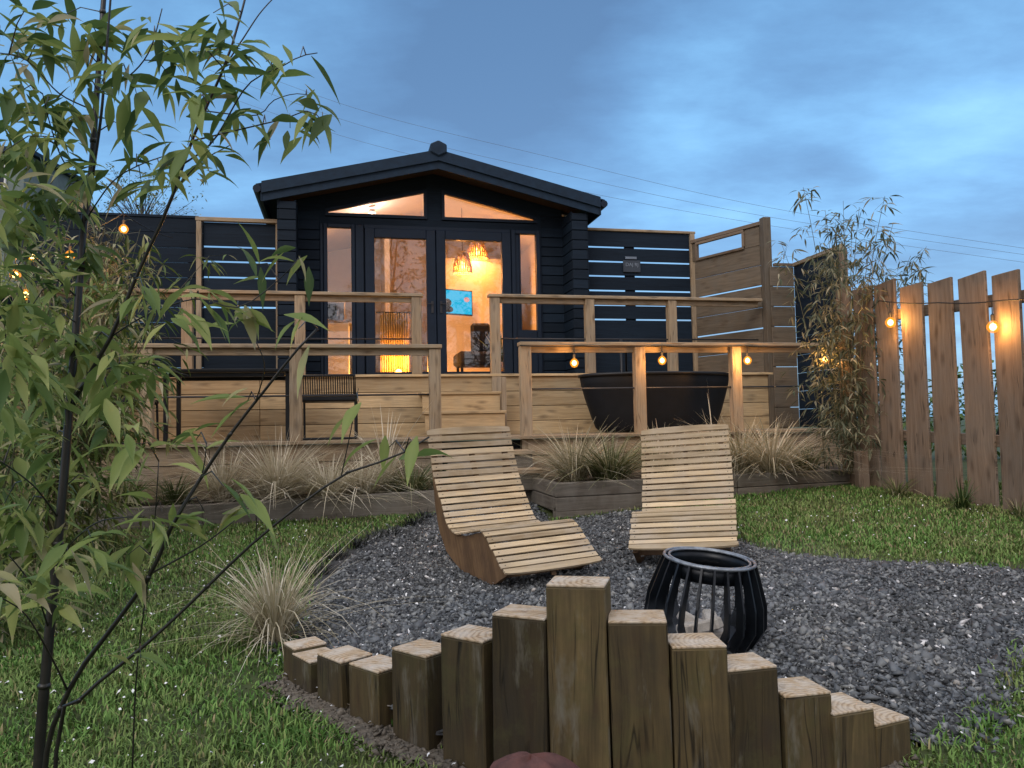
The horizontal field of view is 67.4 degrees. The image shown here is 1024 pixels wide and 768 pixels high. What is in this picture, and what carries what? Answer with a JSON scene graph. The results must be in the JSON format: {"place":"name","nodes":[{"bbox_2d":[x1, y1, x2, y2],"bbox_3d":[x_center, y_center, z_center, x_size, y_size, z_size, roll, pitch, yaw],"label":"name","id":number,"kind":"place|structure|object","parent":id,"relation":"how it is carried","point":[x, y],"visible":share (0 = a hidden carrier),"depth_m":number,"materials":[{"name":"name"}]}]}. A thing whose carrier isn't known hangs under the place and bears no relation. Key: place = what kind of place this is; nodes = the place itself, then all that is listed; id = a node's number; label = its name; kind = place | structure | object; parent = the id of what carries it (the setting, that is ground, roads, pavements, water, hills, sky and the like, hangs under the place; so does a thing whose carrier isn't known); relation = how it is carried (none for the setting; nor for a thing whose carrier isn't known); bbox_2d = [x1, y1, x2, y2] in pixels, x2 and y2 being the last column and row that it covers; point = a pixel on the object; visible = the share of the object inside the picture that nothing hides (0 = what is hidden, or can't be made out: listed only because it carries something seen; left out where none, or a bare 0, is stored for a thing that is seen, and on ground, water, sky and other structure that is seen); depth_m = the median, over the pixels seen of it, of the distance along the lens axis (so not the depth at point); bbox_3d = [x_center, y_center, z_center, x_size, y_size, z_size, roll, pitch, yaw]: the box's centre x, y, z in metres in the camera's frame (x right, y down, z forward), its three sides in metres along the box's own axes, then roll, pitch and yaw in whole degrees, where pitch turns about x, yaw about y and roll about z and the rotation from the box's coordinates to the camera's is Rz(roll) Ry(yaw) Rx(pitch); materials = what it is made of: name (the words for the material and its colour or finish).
{"place":"outdoors","nodes":[
{"label":"outdoors","id":0,"kind":"place"},
{"bbox_2d":[42,489,430,510],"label":"bed soil","id":1,"kind":"structure","parent":0,"point":[203,501],"depth_m":6.90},
{"bbox_2d":[50,469,166,510],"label":"ornamental grass","id":2,"kind":"object","parent":1,"relation":"on","point":[130,489],"depth_m":6.64,"materials":[{"name":"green plant"}]},
{"bbox_2d":[113,470,233,509],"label":"ornamental grass","id":3,"kind":"object","parent":1,"relation":"on","point":[171,497],"depth_m":6.62,"materials":[{"name":"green plant"}]},
{"bbox_2d":[159,437,296,503],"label":"ornamental grass","id":4,"kind":"object","parent":1,"relation":"on","point":[220,490],"depth_m":6.69,"materials":[{"name":"plant"}]},
{"bbox_2d":[139,425,397,513],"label":"ornamental grass","id":5,"kind":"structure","parent":1,"relation":"on","point":[270,464],"depth_m":6.64,"materials":[{"name":"plant"}]},
{"bbox_2d":[99,440,450,521],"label":"ornamental grass","id":6,"kind":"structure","parent":1,"relation":"on","point":[334,488],"depth_m":6.62,"materials":[{"name":"plant"}]},
{"bbox_2d":[249,451,432,513],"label":"ornamental grass","id":7,"kind":"object","parent":1,"relation":"on","point":[368,481],"depth_m":6.80,"materials":[{"name":"plant"}]},
{"bbox_2d":[340,403,433,504],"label":"ornamental grass","id":8,"kind":"object","parent":1,"relation":"on","point":[391,466],"depth_m":7.08,"materials":[{"name":"plant"}]},
{"bbox_2d":[320,453,479,503],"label":"ornamental grass","id":9,"kind":"object","parent":1,"relation":"on","point":[421,481],"depth_m":6.87,"materials":[{"name":"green plant"}]},
{"bbox_2d":[0,415,1023,767],"bbox_3d":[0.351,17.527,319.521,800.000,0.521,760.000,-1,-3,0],"label":"lawn ground","id":10,"kind":"structure","parent":0,"point":[326,763],"depth_m":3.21,"materials":[{"name":"plant"}]},
{"bbox_2d":[0,146,83,284],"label":"tree","id":11,"kind":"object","parent":10,"relation":"on","point":[60,181],"depth_m":20.64,"materials":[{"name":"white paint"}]},
{"bbox_2d":[0,182,104,658],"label":"bamboo clump","id":12,"kind":"object","parent":10,"relation":"on","point":[10,475],"visible":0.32,"depth_m":3.69,"materials":[{"name":"green plant"}]},
{"bbox_2d":[25,210,203,448],"bbox_3d":[-4.900,-0.490,9.520,2.045,3.270,0.130,0,-3,-12],"label":"black fence","id":13,"kind":"object","parent":10,"relation":"on","point":[180,230],"visible":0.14,"depth_m":9.62,"materials":[{"name":"wood"}]},
{"bbox_2d":[0,227,236,575],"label":"bamboo clump","id":14,"kind":"object","parent":10,"relation":"on","point":[95,498],"visible":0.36,"depth_m":5.20,"materials":[{"name":"green plant"}]},
{"bbox_2d":[81,164,207,215],"bbox_3d":[-5.928,-1.020,12.138,1.670,4.856,1.666,-3,-4,35],"label":"young tree","id":15,"kind":"object","parent":10,"relation":"on","point":[142,210],"visible":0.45,"depth_m":12.08,"materials":[{"name":"bark"},{"name":"green leaf"}]},
{"bbox_2d":[2,313,328,767],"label":"bamboo cane","id":16,"kind":"object","parent":10,"relation":"on","point":[126,459],"visible":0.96,"depth_m":1.19,"materials":[{"name":"green plant"}]},
{"bbox_2d":[0,0,340,767],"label":"bamboo cane","id":17,"kind":"object","parent":10,"relation":"on","point":[92,358],"visible":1,"depth_m":1.31,"materials":[{"name":"green plant"}]},
{"bbox_2d":[4,478,446,533],"bbox_3d":[-2.839,1.101,6.628,4.506,0.379,0.744,0,-3,-12],"label":"planter edge","id":18,"kind":"object","parent":10,"relation":"on","point":[308,511],"visible":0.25,"depth_m":6.57,"materials":[{"name":"wood"}]},
{"bbox_2d":[53,388,451,767],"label":"bamboo cane","id":19,"kind":"object","parent":10,"relation":"on","point":[411,452],"visible":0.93,"depth_m":1.18,"materials":[{"name":"green plant"}]},
{"bbox_2d":[79,525,456,683],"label":"ornamental grass","id":20,"kind":"object","parent":10,"relation":"on","point":[273,617],"depth_m":3.41,"materials":[{"name":"plant"}]},
{"bbox_2d":[283,636,326,681],"bbox_3d":[-0.788,1.182,2.931,0.133,0.389,0.117,1,-4,-36],"label":"timber post","id":21,"kind":"object","parent":10,"relation":"on","point":[300,645],"visible":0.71,"depth_m":2.91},
{"bbox_2d":[292,647,329,693],"bbox_3d":[-0.718,1.183,2.835,0.132,0.374,0.155,1,-4,-40],"label":"timber post","id":22,"kind":"object","parent":10,"relation":"on","point":[304,669],"visible":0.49,"depth_m":2.79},
{"bbox_2d":[317,645,372,708],"bbox_3d":[-0.582,1.154,2.689,0.134,0.419,0.163,2,-4,-44],"label":"timber post","id":23,"kind":"object","parent":10,"relation":"on","point":[333,665],"visible":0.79,"depth_m":2.65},
{"bbox_2d":[349,654,392,727],"bbox_3d":[-0.436,1.143,2.541,0.168,0.436,0.130,-4,-4,43],"label":"timber post","id":24,"kind":"object","parent":10,"relation":"on","point":[370,688],"visible":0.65,"depth_m":2.49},
{"bbox_2d":[1,428,842,506],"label":"deck","id":25,"kind":"structure","parent":10,"relation":"on","point":[151,462],"depth_m":7.33,"materials":[{"name":"wood"}]},
{"bbox_2d":[6,217,139,440],"bbox_3d":[-4.439,-0.569,8.091,1.431,2.402,1.244,-2,-3,15],"label":"bamboo clump","id":26,"kind":"object","parent":25,"relation":"on","point":[114,264],"visible":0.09,"depth_m":7.92,"materials":[{"name":"green plant"}]},
{"bbox_2d":[0,213,172,299],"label":"string lights","id":27,"kind":"object","parent":26,"relation":"hanging from","point":[123,228],"visible":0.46,"depth_m":7.62},
{"bbox_2d":[75,376,158,444],"bbox_3d":[-3.874,0.265,7.515,0.564,0.649,0.552,-2,-3,10],"label":"patio chair","id":28,"kind":"object","parent":25,"relation":"on","point":[157,415],"visible":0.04,"depth_m":7.71,"materials":[{"name":"black metal"}]},
{"bbox_2d":[1,343,441,471],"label":"railing","id":29,"kind":"object","parent":25,"relation":"on","point":[432,352],"visible":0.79,"depth_m":7.31,"materials":[{"name":"wood"}]},
{"bbox_2d":[155,369,289,442],"bbox_3d":[-2.875,0.229,7.814,1.350,0.715,0.750,0,-3,-12],"label":"patio table","id":30,"kind":"object","parent":25,"relation":"on","point":[227,374],"visible":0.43,"depth_m":7.61,"materials":[{"name":"black metal"}]},
{"bbox_2d":[302,374,357,439],"bbox_3d":[-1.882,0.245,7.903,0.564,0.649,0.552,-1,-3,-10],"label":"patio chair","id":31,"kind":"object","parent":25,"relation":"on","point":[339,399],"visible":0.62,"depth_m":7.69,"materials":[{"name":"black metal"}]},
{"bbox_2d":[2,372,790,444],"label":"deck","id":32,"kind":"structure","parent":25,"relation":"on","point":[569,409],"depth_m":8.87,"materials":[{"name":"timber"}]},
{"bbox_2d":[8,286,422,374],"bbox_3d":[-3.210,-0.569,8.555,4.440,0.949,0.120,0,-3,-12],"label":"railing","id":33,"kind":"object","parent":32,"relation":"on","point":[299,298],"visible":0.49,"depth_m":8.71,"materials":[{"name":"wood"}]},
{"bbox_2d":[195,216,277,368],"bbox_3d":[-3.454,-1.068,9.732,1.040,2.080,0.076,0,-3,-12],"label":"black screen","id":34,"kind":"object","parent":32,"relation":"on","point":[231,232],"visible":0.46,"depth_m":9.75,"materials":[{"name":"wood"}]},
{"bbox_2d":[253,141,607,374],"bbox_3d":[-1.409,-1.500,12.121,4.639,3.120,4.475,0,-3,-12],"label":"cabin","id":35,"kind":"object","parent":32,"relation":"on","point":[413,232],"visible":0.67,"depth_m":10.54,"materials":[{"name":"black wood"}]},
{"bbox_2d":[323,223,355,374],"bbox_3d":[-2.290,-1.107,10.209,0.410,2.060,0.070,0,-3,-12],"label":"window","id":36,"kind":"structure","parent":35,"relation":"in","point":[325,225],"depth_m":10.19,"materials":[{"name":"black glass"}]},
{"bbox_2d":[328,320,351,373],"bbox_3d":[-2.835,-0.408,11.910,0.660,0.875,2.240,0,-3,-12],"label":"kitchen counter","id":37,"kind":"object","parent":35,"relation":"on","point":[339,329],"visible":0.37,"depth_m":10.87,"materials":[{"name":"white paint"}]},
{"bbox_2d":[328,302,344,319],"bbox_3d":[-2.663,-1.035,11.156,0.460,0.270,0.374,0,-3,-12],"label":"microwave","id":38,"kind":"object","parent":37,"relation":"on","point":[336,310],"visible":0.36,"depth_m":11.01,"materials":[{"name":"metal"}]},
{"bbox_2d":[328,304,335,317],"bbox_3d":[-2.663,-1.044,10.971,0.300,0.200,0.012,0,-3,-12],"label":"door window","id":39,"kind":"structure","parent":38,"relation":"in","point":[331,307],"depth_m":10.98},
{"bbox_2d":[325,189,426,219],"bbox_3d":[-1.833,-2.456,10.397,1.355,0.415,0.060,0,-3,-12],"label":"gable window","id":40,"kind":"structure","parent":35,"relation":"in","point":[328,212],"depth_m":10.38,"materials":[{"name":"clear glass"}]},
{"bbox_2d":[376,312,410,371],"bbox_3d":[-1.712,-0.556,11.296,0.550,1.022,0.058,0,-3,-12],"label":"curtain","id":41,"kind":"object","parent":35,"relation":"hanging from","point":[394,324],"visible":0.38,"depth_m":11.30,"materials":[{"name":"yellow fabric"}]},
{"bbox_2d":[365,228,436,373],"bbox_3d":[-1.494,-1.083,10.353,0.947,2.035,0.124,0,-3,-12],"label":"glazed door","id":42,"kind":"structure","parent":35,"relation":"in","point":[370,233],"depth_m":10.37,"materials":[{"name":"black glass"}]},
{"bbox_2d":[446,289,472,315],"bbox_3d":[-0.936,-1.265,12.001,0.620,0.400,0.226,1,-4,-32],"label":"television","id":43,"kind":"object","parent":35,"relation":"attached to","point":[459,302],"visible":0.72,"depth_m":11.95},
{"bbox_2d":[453,208,472,274],"bbox_3d":[-0.754,-2.198,11.600,0.299,1.066,0.298,-1,-3,0],"label":"pendant lamp","id":44,"kind":"object","parent":35,"relation":"hanging from","point":[462,262],"visible":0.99,"depth_m":11.50,"materials":[{"name":"wicker"}]},
{"bbox_2d":[453,323,489,371],"bbox_3d":[-0.516,-0.484,11.196,0.620,0.860,0.550,0,-3,-12],"label":"lounge chair","id":45,"kind":"object","parent":35,"relation":"on","point":[477,355],"visible":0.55,"depth_m":11.24,"materials":[{"name":"fabric"}]},
{"bbox_2d":[435,230,512,373],"bbox_3d":[-0.512,-1.091,10.570,1.043,2.035,0.124,0,-3,-12],"label":"glazed door","id":46,"kind":"structure","parent":35,"relation":"in","point":[441,236],"depth_m":10.59,"materials":[{"name":"black glass"}]},
{"bbox_2d":[467,242,487,260],"bbox_3d":[-0.564,-2.254,12.312,0.364,0.488,0.362,-1,-3,0],"label":"pendant lamp","id":47,"kind":"object","parent":35,"relation":"hanging from","point":[474,249],"visible":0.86,"depth_m":12.20,"materials":[{"name":"wicker"}]},
{"bbox_2d":[441,190,536,223],"bbox_3d":[-0.313,-2.469,10.733,1.350,0.415,0.060,0,-3,-12],"label":"gable window","id":48,"kind":"structure","parent":35,"relation":"in","point":[534,219],"depth_m":10.69,"materials":[{"name":"clear glass"}]},
{"bbox_2d":[478,330,502,370],"bbox_3d":[-0.170,-0.458,11.533,0.671,0.828,0.592,-1,-3,0],"label":"potted plant","id":49,"kind":"object","parent":35,"relation":"on","point":[488,340],"visible":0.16,"depth_m":11.44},
{"bbox_2d":[511,230,542,373],"bbox_3d":[0.203,-1.129,10.745,0.410,2.060,0.070,0,-3,-12],"label":"window","id":50,"kind":"structure","parent":35,"relation":"in","point":[536,358],"depth_m":10.72,"materials":[{"name":"black glass"}]},
{"bbox_2d":[487,294,762,409],"bbox_3d":[1.488,-0.286,9.576,3.610,1.614,0.120,0,-3,-12],"label":"railing","id":51,"kind":"object","parent":32,"relation":"on","point":[589,302],"visible":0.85,"depth_m":9.45,"materials":[{"name":"wood"}]},
{"bbox_2d":[587,228,697,372],"bbox_3d":[1.840,-1.135,10.939,1.700,2.138,0.097,0,-3,-12],"label":"black screen","id":52,"kind":"object","parent":32,"relation":"on","point":[629,283],"visible":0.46,"depth_m":10.93,"materials":[{"name":"wood"}]},
{"bbox_2d":[623,256,640,272],"bbox_3d":[1.700,-1.697,10.902,0.260,0.222,0.024,0,-3,-12],"label":"sign","id":53,"kind":"object","parent":52,"relation":"attached to","point":[631,265],"visible":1,"depth_m":10.89,"materials":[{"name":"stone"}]},
{"bbox_2d":[419,377,506,432],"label":"steps","id":54,"kind":"structure","parent":25,"relation":"on","point":[472,408],"depth_m":8.77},
{"bbox_2d":[577,339,728,431],"bbox_3d":[1.669,-0.006,8.933,1.836,1.120,0.973,-1,-3,0],"label":"hot tub","id":55,"kind":"object","parent":25,"relation":"on","point":[666,407],"visible":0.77,"depth_m":8.56,"materials":[{"name":"black metal"}]},
{"bbox_2d":[517,342,818,454],"bbox_3d":[1.758,0.251,8.169,3.440,1.384,0.130,0,-3,-12],"label":"railing","id":56,"kind":"object","parent":25,"relation":"on","point":[735,387],"visible":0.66,"depth_m":8.06,"materials":[{"name":"wood"}]},
{"bbox_2d":[520,298,1023,367],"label":"string lights","id":57,"kind":"object","parent":56,"relation":"hanging from","point":[992,325],"visible":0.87,"depth_m":7.59},
{"bbox_2d":[690,217,777,427],"bbox_3d":[3.020,-0.761,10.516,0.135,2.780,1.328,1,-4,-33],"label":"brown side screen","id":58,"kind":"object","parent":25,"relation":"on","point":[754,252],"visible":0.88,"depth_m":10.39,"materials":[{"name":"wood"}]},
{"bbox_2d":[769,263,799,426],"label":"board wing","id":59,"kind":"structure","parent":25,"relation":"on","point":[782,362],"depth_m":9.95,"materials":[{"name":"wood"}]},
{"bbox_2d":[791,244,847,426],"bbox_3d":[3.794,-0.540,9.438,0.070,2.135,1.132,-1,-3,-9],"label":"black screen","id":60,"kind":"object","parent":25,"relation":"on","point":[807,417],"visible":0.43,"depth_m":9.65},
{"bbox_2d":[0,495,1023,766],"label":"fallen petals","id":61,"kind":"object","parent":10,"relation":"on","point":[416,603],"visible":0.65,"depth_m":3.75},
{"bbox_2d":[492,604,549,760],"bbox_3d":[0.048,0.999,2.159,0.165,0.714,0.135,-3,-3,25],"label":"timber post","id":62,"kind":"object","parent":10,"relation":"on","point":[521,721],"visible":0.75,"depth_m":2.11,"materials":[{"name":"wood"}]},
{"bbox_2d":[490,751,578,767],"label":"rock","id":63,"kind":"object","parent":10,"relation":"on","point":[522,759],"visible":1,"depth_m":1.80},
{"bbox_2d":[546,576,612,767],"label":"timber post","id":64,"kind":"object","parent":10,"relation":"on","point":[578,609],"visible":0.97,"depth_m":2.06,"materials":[{"name":"wood"}]},
{"bbox_2d":[270,680,902,767],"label":"soil strip","id":65,"kind":"object","parent":10,"relation":"on","point":[391,740],"visible":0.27,"depth_m":2.42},
{"bbox_2d":[392,639,442,750],"bbox_3d":[-0.270,1.092,2.395,0.166,0.536,0.132,-4,-4,41],"label":"timber post","id":66,"kind":"object","parent":65,"relation":"on","point":[417,692],"visible":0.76,"depth_m":2.34,"materials":[{"name":"wood"}]},
{"bbox_2d":[441,624,493,767],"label":"timber post","id":67,"kind":"object","parent":65,"relation":"on","point":[467,680],"visible":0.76,"depth_m":2.20,"materials":[{"name":"wood"}]},
{"bbox_2d":[256,673,926,767],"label":"soil grit","id":68,"kind":"object","parent":65,"relation":"on","point":[356,721],"visible":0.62,"depth_m":2.42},
{"bbox_2d":[608,610,672,767],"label":"timber post","id":69,"kind":"object","parent":10,"relation":"on","point":[640,691],"visible":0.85,"depth_m":2.03,"materials":[{"name":"wood"}]},
{"bbox_2d":[668,632,730,767],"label":"timber post","id":70,"kind":"object","parent":10,"relation":"on","point":[698,675],"visible":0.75,"depth_m":2.02,"materials":[{"name":"wood"}]},
{"bbox_2d":[530,468,881,517],"bbox_3d":[1.967,0.992,7.243,3.556,0.319,1.187,-1,-3,-12],"label":"planter edge","id":71,"kind":"object","parent":10,"relation":"on","point":[565,499],"visible":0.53,"depth_m":6.54,"materials":[{"name":"wood"}]},
{"bbox_2d":[727,652,781,767],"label":"timber post","id":72,"kind":"object","parent":10,"relation":"on","point":[754,723],"visible":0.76,"depth_m":2.04,"materials":[{"name":"wood"}]},
{"bbox_2d":[778,676,832,767],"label":"timber post","id":73,"kind":"object","parent":10,"relation":"on","point":[805,709],"visible":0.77,"depth_m":2.07,"materials":[{"name":"wood"}]},
{"bbox_2d":[830,692,876,767],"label":"timber post","id":74,"kind":"object","parent":10,"relation":"on","point":[852,732],"visible":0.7,"depth_m":2.09,"materials":[{"name":"wood"}]},
{"bbox_2d":[854,451,869,488],"bbox_3d":[3.191,0.834,7.002,0.100,0.440,0.100,-1,-3,0],"label":"stub post","id":75,"kind":"object","parent":10,"relation":"on","point":[861,477],"visible":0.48,"depth_m":6.96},
{"bbox_2d":[813,362,932,454],"bbox_3d":[4.594,0.387,9.887,1.673,1.412,1.146,-1,-3,0],"label":"hedge bush","id":76,"kind":"object","parent":10,"relation":"on","point":[904,413],"visible":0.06,"depth_m":9.68,"materials":[{"name":"green plant"}]},
{"bbox_2d":[868,703,910,767],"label":"timber post","id":77,"kind":"object","parent":10,"relation":"on","point":[892,737],"visible":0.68,"depth_m":2.15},
{"bbox_2d":[862,474,932,501],"bbox_3d":[3.200,0.852,6.423,0.789,0.218,0.950,-1,-3,0],"label":"weed clump","id":78,"kind":"object","parent":10,"relation":"on","point":[898,490],"visible":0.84,"depth_m":6.50,"materials":[{"name":"green plant"}]},
{"bbox_2d":[836,269,1023,512],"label":"picket fence","id":79,"kind":"object","parent":10,"relation":"on","point":[981,440],"visible":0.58,"depth_m":6.23,"materials":[{"name":"wood"}]},
{"bbox_2d":[934,477,989,510],"bbox_3d":[3.413,0.824,5.791,0.436,0.272,0.466,0,-3,-16],"label":"leafy clump","id":80,"kind":"object","parent":10,"relation":"on","point":[962,500],"visible":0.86,"depth_m":5.81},
{"bbox_2d":[928,360,999,459],"bbox_3d":[5.620,0.353,9.169,1.671,1.304,1.064,-1,-3,0],"label":"hedge bush","id":81,"kind":"object","parent":10,"relation":"on","point":[962,415],"visible":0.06,"depth_m":9.10,"materials":[{"name":"green plant"}]},
{"bbox_2d":[1001,497,1023,517],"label":"weed clump","id":82,"kind":"object","parent":10,"relation":"on","point":[1017,512],"visible":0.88,"depth_m":5.47,"materials":[{"name":"green plant"}]},
{"bbox_2d":[0,0,1023,418],"label":"sky","id":83,"kind":"structure","parent":0,"point":[756,102],"materials":[{"name":"blue"}]},
{"bbox_2d":[214,56,1019,247],"bbox_3d":[3.663,-8.815,28.736,31.369,9.142,0.070,-1,-3,4],"label":"overhead wire","id":84,"kind":"object","parent":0,"point":[645,180],"visible":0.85,"depth_m":28.62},
{"bbox_2d":[210,70,1023,254],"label":"overhead wire","id":85,"kind":"object","parent":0,"point":[626,188],"visible":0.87,"depth_m":29.24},
{"bbox_2d":[240,101,1018,261],"bbox_3d":[3.854,-8.181,29.903,32.681,8.507,0.067,-1,-3,4],"label":"overhead wire","id":86,"kind":"object","parent":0,"point":[692,212],"visible":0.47,"depth_m":29.50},
{"bbox_2d":[265,501,1023,752],"bbox_3d":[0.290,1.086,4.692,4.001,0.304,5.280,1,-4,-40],"label":"gravel","id":87,"kind":"structure","parent":0,"point":[886,644],"depth_m":3.59,"materials":[{"name":"gravel"}]},
{"bbox_2d":[288,556,347,576],"bbox_3d":[-1.220,1.110,4.724,0.446,0.127,0.591,-1,-3,0],"label":"black grass tuft","id":88,"kind":"object","parent":87,"relation":"on","point":[321,568],"visible":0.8,"depth_m":4.70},
{"bbox_2d":[315,542,364,561],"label":"black grass tuft","id":89,"kind":"object","parent":87,"relation":"on","point":[333,554],"visible":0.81,"depth_m":5.10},
{"bbox_2d":[334,531,383,549],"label":"black grass tuft","id":90,"kind":"object","parent":87,"relation":"on","point":[355,543],"visible":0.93,"depth_m":5.43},
{"bbox_2d":[354,525,393,539],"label":"black grass tuft","id":91,"kind":"object","parent":87,"relation":"on","point":[374,532],"visible":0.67,"depth_m":5.68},
{"bbox_2d":[358,524,419,539],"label":"black grass tuft","id":92,"kind":"object","parent":87,"relation":"on","point":[396,530],"visible":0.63,"depth_m":5.79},
{"bbox_2d":[382,512,435,526],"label":"black grass tuft","id":93,"kind":"object","parent":87,"relation":"on","point":[411,522],"visible":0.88,"depth_m":6.19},
{"bbox_2d":[445,449,542,504],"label":"steps","id":94,"kind":"structure","parent":87,"relation":"on","point":[527,484],"depth_m":7.14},
{"bbox_2d":[426,426,601,583],"bbox_3d":[-0.023,0.714,4.772,0.635,0.909,1.142,0,-3,-28],"label":"sun lounger","id":95,"kind":"object","parent":87,"relation":"on","point":[554,546],"visible":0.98,"depth_m":4.92,"materials":[{"name":"beige wood"}]},
{"bbox_2d":[628,424,738,562],"bbox_3d":[1.122,0.704,4.979,0.645,0.872,1.212,-2,-3,14],"label":"sun lounger","id":96,"kind":"object","parent":87,"relation":"on","point":[646,538],"visible":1,"depth_m":5.28,"materials":[{"name":"beige wood"}]},
{"bbox_2d":[644,546,766,653],"bbox_3d":[0.746,0.851,2.979,0.461,0.400,0.460,-1,-3,0],"label":"fire pit","id":97,"kind":"object","parent":87,"relation":"on","point":[745,626],"visible":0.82,"depth_m":2.85,"materials":[{"name":"black metal"}]},
{"bbox_2d":[676,609,723,638],"bbox_3d":[0.717,0.942,2.976,0.187,0.110,0.213,-1,-3,0],"label":"firewood","id":98,"kind":"object","parent":97,"relation":"in","point":[704,624],"visible":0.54,"depth_m":2.92,"materials":[{"name":"wood"}]},
{"bbox_2d":[540,464,842,481],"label":"bed soil","id":99,"kind":"structure","parent":0,"point":[640,476],"depth_m":7.62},
{"bbox_2d":[416,417,673,489],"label":"ornamental grass","id":100,"kind":"object","parent":99,"relation":"on","point":[561,462],"depth_m":6.74,"materials":[{"name":"plant"}]},
{"bbox_2d":[454,426,750,487],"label":"ornamental grass","id":101,"kind":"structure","parent":99,"relation":"on","point":[603,473],"depth_m":6.68,"materials":[{"name":"beige plant"}]},
{"bbox_2d":[614,419,734,476],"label":"ornamental grass","id":102,"kind":"object","parent":99,"relation":"on","point":[657,453],"depth_m":7.26,"materials":[{"name":"plant"}]},
{"bbox_2d":[675,414,966,480],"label":"ornamental grass","id":103,"kind":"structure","parent":99,"relation":"on","point":[773,462],"depth_m":7.00,"materials":[{"name":"plant"}]},
{"bbox_2d":[778,436,872,474],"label":"ornamental grass","id":104,"kind":"object","parent":99,"relation":"on","point":[809,459],"depth_m":7.49,"materials":[{"name":"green plant"}]},
{"bbox_2d":[765,186,932,478],"bbox_3d":[3.287,-0.414,7.207,1.491,2.823,1.433,-1,-3,0],"label":"bamboo clump","id":105,"kind":"object","parent":99,"relation":"on","point":[846,429],"visible":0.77,"depth_m":7.16,"materials":[{"name":"green plant"}]},
{"bbox_2d":[634,410,845,475],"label":"ornamental grass","id":106,"kind":"object","parent":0,"point":[738,467],"depth_m":7.18,"materials":[{"name":"plant"}]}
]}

